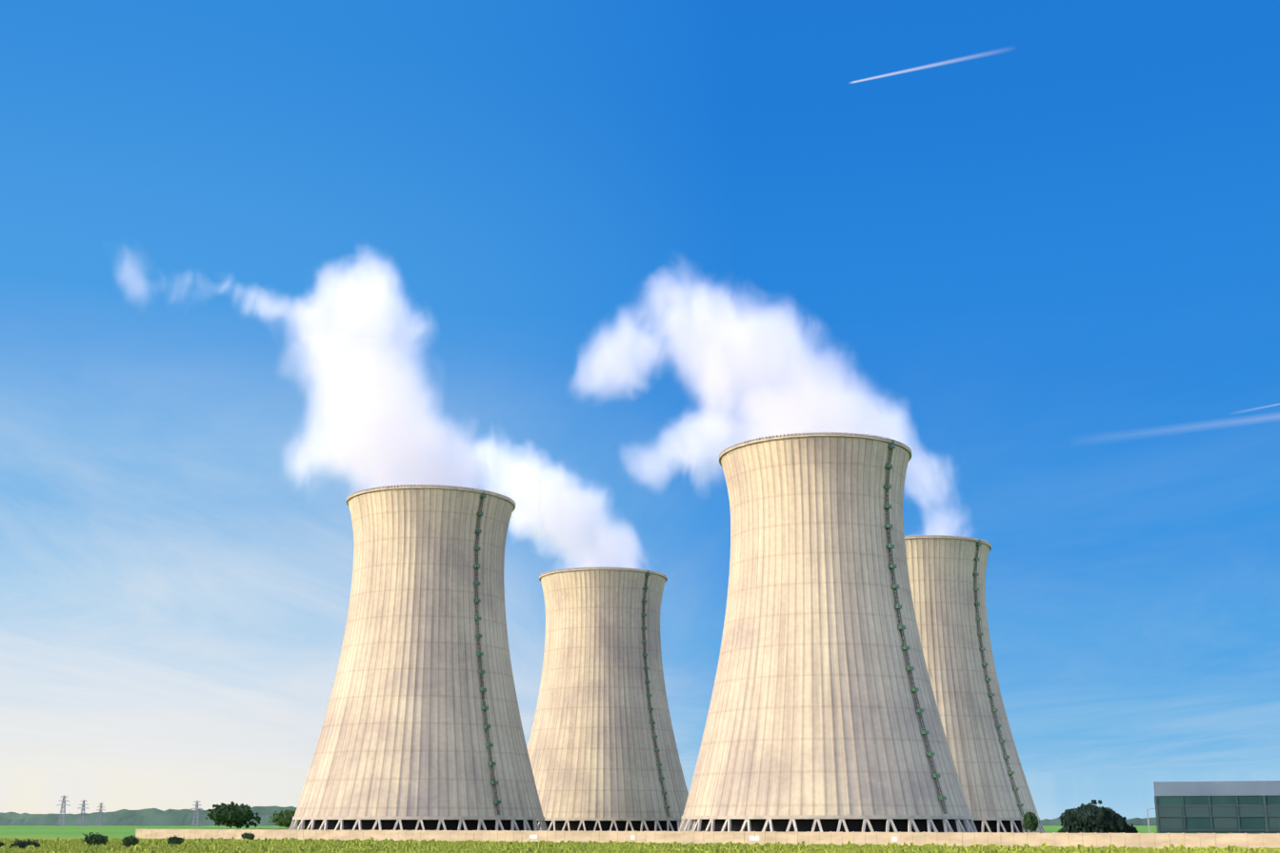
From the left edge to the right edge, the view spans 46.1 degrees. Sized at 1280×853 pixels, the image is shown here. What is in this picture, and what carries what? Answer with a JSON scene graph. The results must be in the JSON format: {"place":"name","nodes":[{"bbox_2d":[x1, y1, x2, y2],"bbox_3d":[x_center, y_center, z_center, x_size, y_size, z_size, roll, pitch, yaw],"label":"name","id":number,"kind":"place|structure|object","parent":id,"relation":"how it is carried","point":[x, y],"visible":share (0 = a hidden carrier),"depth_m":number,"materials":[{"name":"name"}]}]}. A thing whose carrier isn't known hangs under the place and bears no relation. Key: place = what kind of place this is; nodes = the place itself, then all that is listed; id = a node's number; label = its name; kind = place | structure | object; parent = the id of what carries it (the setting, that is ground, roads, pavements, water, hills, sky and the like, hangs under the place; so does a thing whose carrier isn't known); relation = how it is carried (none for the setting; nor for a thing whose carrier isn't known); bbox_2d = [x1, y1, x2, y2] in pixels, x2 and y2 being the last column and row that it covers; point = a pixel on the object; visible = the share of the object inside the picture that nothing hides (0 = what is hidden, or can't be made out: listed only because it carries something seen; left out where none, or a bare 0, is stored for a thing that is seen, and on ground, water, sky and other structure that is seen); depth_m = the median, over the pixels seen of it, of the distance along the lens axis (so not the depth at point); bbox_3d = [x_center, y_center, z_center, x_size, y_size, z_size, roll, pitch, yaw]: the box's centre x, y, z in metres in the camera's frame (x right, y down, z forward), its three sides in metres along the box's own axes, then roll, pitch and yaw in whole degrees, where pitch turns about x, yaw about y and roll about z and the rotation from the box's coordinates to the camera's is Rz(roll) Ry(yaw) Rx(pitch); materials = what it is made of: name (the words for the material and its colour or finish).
{"place":"outdoors","nodes":[
{"label":"outdoors","id":0,"kind":"place"},
{"bbox_2d":[0,825,1157,850],"bbox_3d":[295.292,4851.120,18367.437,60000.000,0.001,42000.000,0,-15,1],"label":"ground","id":1,"kind":"structure","parent":0,"point":[50,832],"depth_m":1191.57,"materials":[{"name":"green plant"}]},
{"bbox_2d":[9,838,42,848],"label":"bush","id":2,"kind":"object","parent":1,"relation":"on","point":[21,844],"visible":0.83,"depth_m":289.44,"materials":[{"name":"green plant"}]},
{"bbox_2d":[82,832,108,845],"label":"bush","id":3,"kind":"object","parent":1,"relation":"on","point":[94,839],"visible":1,"depth_m":318.21,"materials":[{"name":"green plant"}]},
{"bbox_2d":[120,835,139,847],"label":"bush","id":4,"kind":"object","parent":1,"relation":"on","point":[130,841],"visible":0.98,"depth_m":318.46,"materials":[{"name":"green plant"}]},
{"bbox_2d":[57,795,202,826],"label":"transmission towers","id":5,"kind":"structure","parent":1,"relation":"on","point":[64,801],"depth_m":2336.03,"materials":[{"name":"silver metal"}]},
{"bbox_2d":[166,835,184,844],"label":"bush","id":6,"kind":"object","parent":1,"relation":"on","point":[175,840],"visible":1,"depth_m":323.46,"materials":[{"name":"green plant"}]},
{"bbox_2d":[205,800,260,829],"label":"tree","id":7,"kind":"object","parent":1,"relation":"on","point":[236,815],"visible":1,"depth_m":811.40,"materials":[{"name":"green plant"}]},
{"bbox_2d":[240,831,255,839],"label":"bush","id":8,"kind":"object","parent":1,"relation":"on","point":[248,836],"visible":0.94,"depth_m":454.23,"materials":[{"name":"green plant"}]},
{"bbox_2d":[268,809,300,828],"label":"tree","id":9,"kind":"object","parent":1,"relation":"on","point":[283,819],"visible":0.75,"depth_m":868.21,"materials":[{"name":"green plant"}]},
{"bbox_2d":[288,484,548,831],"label":"cooling tower","id":10,"kind":"structure","parent":1,"relation":"on","point":[422,729],"depth_m":538.60,"materials":[{"name":"concrete"}]},
{"bbox_2d":[0,805,1156,825],"bbox_3d":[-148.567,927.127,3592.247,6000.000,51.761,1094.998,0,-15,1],"label":"hills","id":11,"kind":"structure","parent":1,"relation":"on","point":[154,817],"depth_m":3103.85,"materials":[{"name":"green plant"}]},
{"bbox_2d":[527,566,695,831],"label":"cooling tower","id":12,"kind":"structure","parent":1,"relation":"on","point":[603,752],"depth_m":716.38,"materials":[{"name":"concrete"}]},
{"bbox_2d":[0,837,1279,852],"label":"field grass tufts","id":13,"kind":"object","parent":1,"relation":"on","point":[227,846],"visible":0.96,"depth_m":276.97,"materials":[{"name":"green plant"}]},
{"bbox_2d":[135,828,1279,849],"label":"perimeter wall","id":14,"kind":"structure","parent":1,"relation":"on","point":[1138,840],"depth_m":354.50,"materials":[{"name":"concrete"}]},
{"bbox_2d":[529,835,897,841],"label":"wall signs","id":15,"kind":"object","parent":14,"relation":"attached to","point":[894,839],"depth_m":358.49,"materials":[{"name":"white"}]},
{"bbox_2d":[678,432,977,832],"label":"cooling tower","id":16,"kind":"structure","parent":1,"relation":"on","point":[823,715],"depth_m":464.28,"materials":[{"name":"concrete"}]},
{"bbox_2d":[904,535,1048,833],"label":"cooling tower","id":17,"kind":"structure","parent":1,"relation":"on","point":[947,576],"depth_m":637.51,"materials":[{"name":"concrete"}]},
{"bbox_2d":[1021,811,1038,832],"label":"tree","id":18,"kind":"object","parent":1,"relation":"on","point":[1030,822],"visible":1,"depth_m":412.65,"materials":[{"name":"green plant"}]},
{"bbox_2d":[1057,800,1128,833],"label":"tree","id":19,"kind":"object","parent":1,"relation":"on","point":[1091,817],"visible":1,"depth_m":399.34,"materials":[{"name":"green plant"}]},
{"bbox_2d":[1118,823,1138,833],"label":"bush","id":20,"kind":"object","parent":1,"relation":"on","point":[1130,830],"visible":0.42,"depth_m":411.45,"materials":[{"name":"green plant"}]},
{"bbox_2d":[1146,808,1155,833],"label":"lamp post","id":21,"kind":"object","parent":1,"relation":"on","point":[1148,818],"visible":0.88,"depth_m":350.90,"materials":[{"name":"grey metal"}]},
{"bbox_2d":[1153,780,1279,834],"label":"industrial hall","id":22,"kind":"structure","parent":1,"relation":"on","point":[1249,807],"depth_m":353.81,"materials":[{"name":"teal glass"}]},
{"bbox_2d":[0,0,1279,820],"label":"sky","id":23,"kind":"structure","parent":0,"point":[265,265],"materials":[{"name":"blue"}]}
]}

